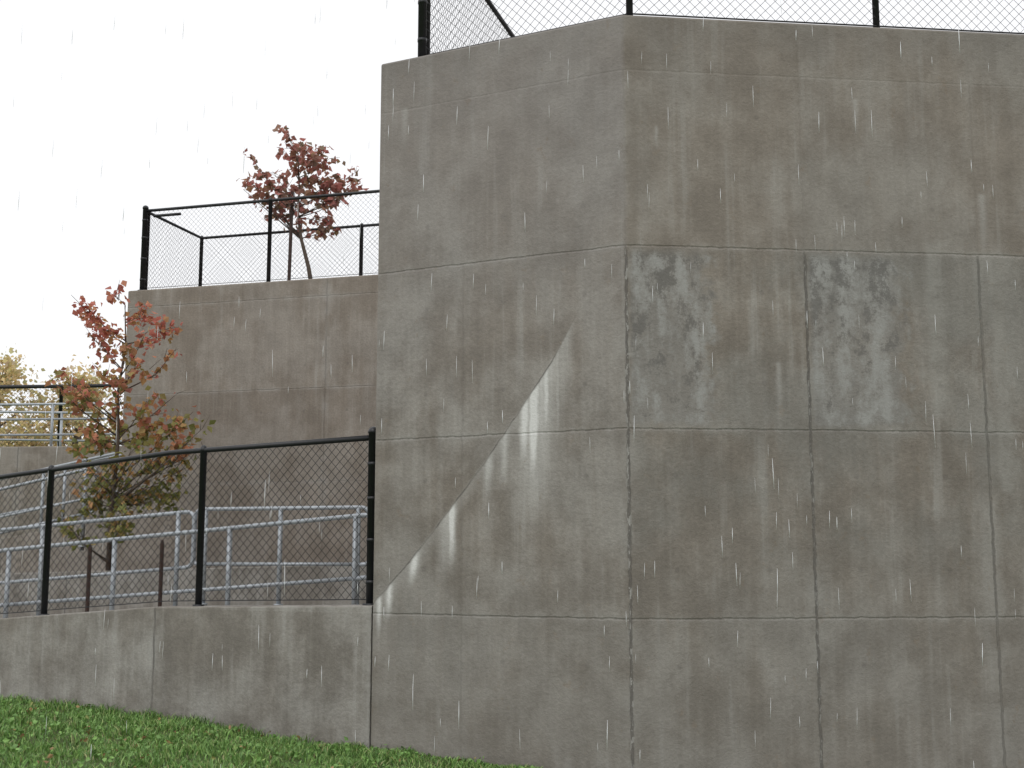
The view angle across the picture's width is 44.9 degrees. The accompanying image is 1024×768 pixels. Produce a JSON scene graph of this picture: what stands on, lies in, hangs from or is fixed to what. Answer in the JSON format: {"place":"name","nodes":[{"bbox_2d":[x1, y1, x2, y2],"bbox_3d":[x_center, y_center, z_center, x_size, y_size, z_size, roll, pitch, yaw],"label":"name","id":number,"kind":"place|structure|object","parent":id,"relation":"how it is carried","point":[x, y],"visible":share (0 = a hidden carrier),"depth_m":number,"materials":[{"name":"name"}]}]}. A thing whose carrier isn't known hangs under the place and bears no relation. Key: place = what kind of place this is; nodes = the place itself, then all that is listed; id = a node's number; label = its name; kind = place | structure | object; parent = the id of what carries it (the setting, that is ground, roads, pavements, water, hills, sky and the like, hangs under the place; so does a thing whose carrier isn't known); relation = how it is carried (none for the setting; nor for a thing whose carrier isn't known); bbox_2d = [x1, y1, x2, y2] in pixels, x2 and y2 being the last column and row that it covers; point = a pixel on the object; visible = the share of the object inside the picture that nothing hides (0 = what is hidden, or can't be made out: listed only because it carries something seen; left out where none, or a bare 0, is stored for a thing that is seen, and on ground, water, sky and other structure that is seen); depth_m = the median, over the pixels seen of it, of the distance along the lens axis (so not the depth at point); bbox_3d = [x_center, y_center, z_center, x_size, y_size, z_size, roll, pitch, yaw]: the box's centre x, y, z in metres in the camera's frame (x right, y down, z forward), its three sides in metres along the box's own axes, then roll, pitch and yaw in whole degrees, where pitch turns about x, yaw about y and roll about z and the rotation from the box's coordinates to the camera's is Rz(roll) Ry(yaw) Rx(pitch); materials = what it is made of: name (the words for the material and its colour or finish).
{"place":"outdoors","nodes":[
{"label":"outdoors","id":0,"kind":"place"},
{"bbox_2d":[0,693,542,767],"bbox_3d":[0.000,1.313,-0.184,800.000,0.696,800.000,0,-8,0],"label":"grass ground","id":1,"kind":"structure","parent":0,"point":[31,739],"depth_m":8.10,"materials":[{"name":"green plant"}]},
{"bbox_2d":[0,522,116,572],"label":"ramp wall","id":2,"kind":"structure","parent":1,"relation":"on","point":[57,552],"depth_m":17.09,"materials":[{"name":"grey concrete"}]},
{"bbox_2d":[0,452,119,531],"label":"pipe handrail","id":3,"kind":"object","parent":2,"relation":"on","point":[43,507],"visible":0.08,"depth_m":17.53,"materials":[{"name":"metal"}]},
{"bbox_2d":[0,454,120,521],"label":"pipe handrail","id":4,"kind":"object","parent":2,"relation":"on","point":[64,487],"visible":0.01,"depth_m":19.34,"materials":[{"name":"metal"}]},
{"bbox_2d":[0,605,372,748],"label":"ramp wall","id":5,"kind":"structure","parent":1,"relation":"on","point":[273,685],"depth_m":9.29,"materials":[{"name":"concrete"}]},
{"bbox_2d":[0,427,375,615],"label":"chain link fence","id":6,"kind":"object","parent":5,"relation":"on","point":[203,451],"visible":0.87,"depth_m":9.65,"materials":[{"name":"black metal"}]},
{"bbox_2d":[116,275,377,569],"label":"concrete retaining wall","id":7,"kind":"structure","parent":1,"relation":"on","point":[318,336],"depth_m":16.33,"materials":[{"name":"grey concrete"}]},
{"bbox_2d":[139,189,379,289],"bbox_3d":[-2.376,-1.979,16.527,5.863,1.280,0.124,-2,-8,15],"label":"chain link fence","id":8,"kind":"object","parent":7,"relation":"on","point":[145,226],"visible":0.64,"depth_m":16.84,"materials":[{"name":"black metal"}]},
{"bbox_2d":[153,212,180,216],"bbox_3d":[-4.800,-2.353,17.240,0.415,0.038,0.040,-2,-8,15],"label":"fence rail","id":9,"kind":"object","parent":8,"relation":"attached to","point":[167,214],"visible":1,"depth_m":17.22,"materials":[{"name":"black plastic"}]},
{"bbox_2d":[145,212,378,289],"bbox_3d":[-2.081,-1.854,17.274,5.990,1.240,1.563,-2,-8,15],"label":"chain link fence","id":10,"kind":"object","parent":7,"relation":"on","point":[361,245],"visible":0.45,"depth_m":18.26,"materials":[{"name":"black metal"}]},
{"bbox_2d":[371,15,1023,767],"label":"concrete retaining wall","id":11,"kind":"structure","parent":1,"relation":"on","point":[607,389],"depth_m":8.30,"materials":[{"name":"grey concrete"}]},
{"bbox_2d":[426,0,514,53],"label":"chain link fence","id":12,"kind":"object","parent":11,"relation":"on","point":[497,13],"visible":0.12,"depth_m":10.25,"materials":[{"name":"black metal"}]},
{"bbox_2d":[417,0,1023,56],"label":"chain link fence","id":13,"kind":"object","parent":11,"relation":"on","point":[422,25],"visible":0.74,"depth_m":8.78,"materials":[{"name":"black metal"}]},
{"bbox_2d":[0,0,1017,761],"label":"rain","id":14,"kind":"object","parent":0,"point":[502,410],"visible":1,"depth_m":5.55,"materials":[{"name":"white liquid"}]},
{"bbox_2d":[0,0,1023,445],"label":"sky","id":15,"kind":"structure","parent":0,"point":[102,92],"materials":[{"name":"white"}]},
{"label":"ramp pavement","id":16,"kind":"structure","parent":0,"visible":0},
{"bbox_2d":[0,467,97,550],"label":"pipe handrail","id":17,"kind":"object","parent":16,"relation":"on","point":[45,479],"visible":0.3,"depth_m":15.40,"materials":[{"name":"metal"}]},
{"bbox_2d":[85,546,91,611],"bbox_3d":[-3.530,1.697,10.314,0.029,0.710,0.034,0,-8,0],"label":"brown stake","id":18,"kind":"object","parent":16,"relation":"on","point":[87,602],"visible":0.65,"depth_m":10.31,"materials":[{"name":"wood"}]},
{"bbox_2d":[0,510,195,615],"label":"pipe handrail","id":19,"kind":"object","parent":16,"relation":"on","point":[176,560],"visible":0.6,"depth_m":12.57,"materials":[{"name":"metal"}]},
{"bbox_2d":[158,540,163,606],"bbox_3d":[-2.900,1.643,10.221,0.029,0.710,0.034,0,-8,0],"label":"brown stake","id":20,"kind":"object","parent":16,"relation":"on","point":[161,572],"visible":0.6,"depth_m":10.22,"materials":[{"name":"wood"}]},
{"bbox_2d":[0,566,365,617],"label":"planter wall","id":21,"kind":"structure","parent":16,"relation":"on","point":[292,590],"depth_m":13.30,"materials":[{"name":"concrete"}]},
{"bbox_2d":[0,513,366,617],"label":"pipe handrail","id":22,"kind":"object","parent":16,"relation":"on","point":[278,523],"visible":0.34,"depth_m":11.23,"materials":[{"name":"metal"}]},
{"bbox_2d":[194,505,366,605],"bbox_3d":[-2.300,1.722,12.255,1.942,1.020,0.090,-2,-8,16],"label":"pipe handrail","id":23,"kind":"object","parent":16,"relation":"on","point":[282,508],"visible":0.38,"depth_m":12.25,"materials":[{"name":"metal"}]},
{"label":"terrace ground","id":24,"kind":"structure","parent":0,"visible":0},
{"bbox_2d":[0,446,121,538],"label":"terrace wall","id":25,"kind":"structure","parent":24,"relation":"on","point":[16,459],"depth_m":24.53,"materials":[{"name":"grey concrete"}]},
{"bbox_2d":[0,402,119,445],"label":"pipe handrail","id":26,"kind":"object","parent":25,"relation":"on","point":[52,434],"visible":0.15,"depth_m":24.89,"materials":[{"name":"metal"}]},
{"bbox_2d":[0,411,121,445],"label":"pipe handrail","id":27,"kind":"object","parent":24,"relation":"on","point":[61,413],"visible":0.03,"depth_m":26.93,"materials":[{"name":"metal"}]},
{"bbox_2d":[0,384,123,446],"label":"chain link fence","id":28,"kind":"object","parent":24,"relation":"on","point":[101,386],"visible":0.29,"depth_m":29.42,"materials":[{"name":"black metal"}]},
{"bbox_2d":[0,347,123,446],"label":"distant trees","id":29,"kind":"object","parent":24,"relation":"on","point":[9,370],"visible":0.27,"depth_m":63.06,"materials":[{"name":"yellow plant"}]},
{"label":"planting bed","id":30,"kind":"object","parent":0,"visible":0},
{"bbox_2d":[287,191,293,279],"bbox_3d":[-3.140,-1.997,17.549,0.070,1.501,0.050,0,-8,0],"label":"tree stake","id":31,"kind":"object","parent":30,"relation":"on","point":[290,238],"visible":0.58,"depth_m":17.54,"materials":[{"name":"wood"}]},
{"bbox_2d":[236,124,368,278],"bbox_3d":[-3.051,-2.410,17.685,1.949,2.452,1.114,0,-8,0],"label":"young red tree","id":32,"kind":"object","parent":30,"relation":"on","point":[313,158],"visible":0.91,"depth_m":17.68,"materials":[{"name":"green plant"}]},
{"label":"planting bed","id":33,"kind":"object","parent":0,"visible":0},
{"bbox_2d":[45,280,215,570],"bbox_3d":[-4.504,0.566,14.635,2.064,3.572,1.301,0,-8,0],"label":"young autumn tree","id":34,"kind":"object","parent":33,"relation":"on","point":[92,439],"visible":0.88,"depth_m":14.60,"materials":[{"name":"red plant"}]}
]}

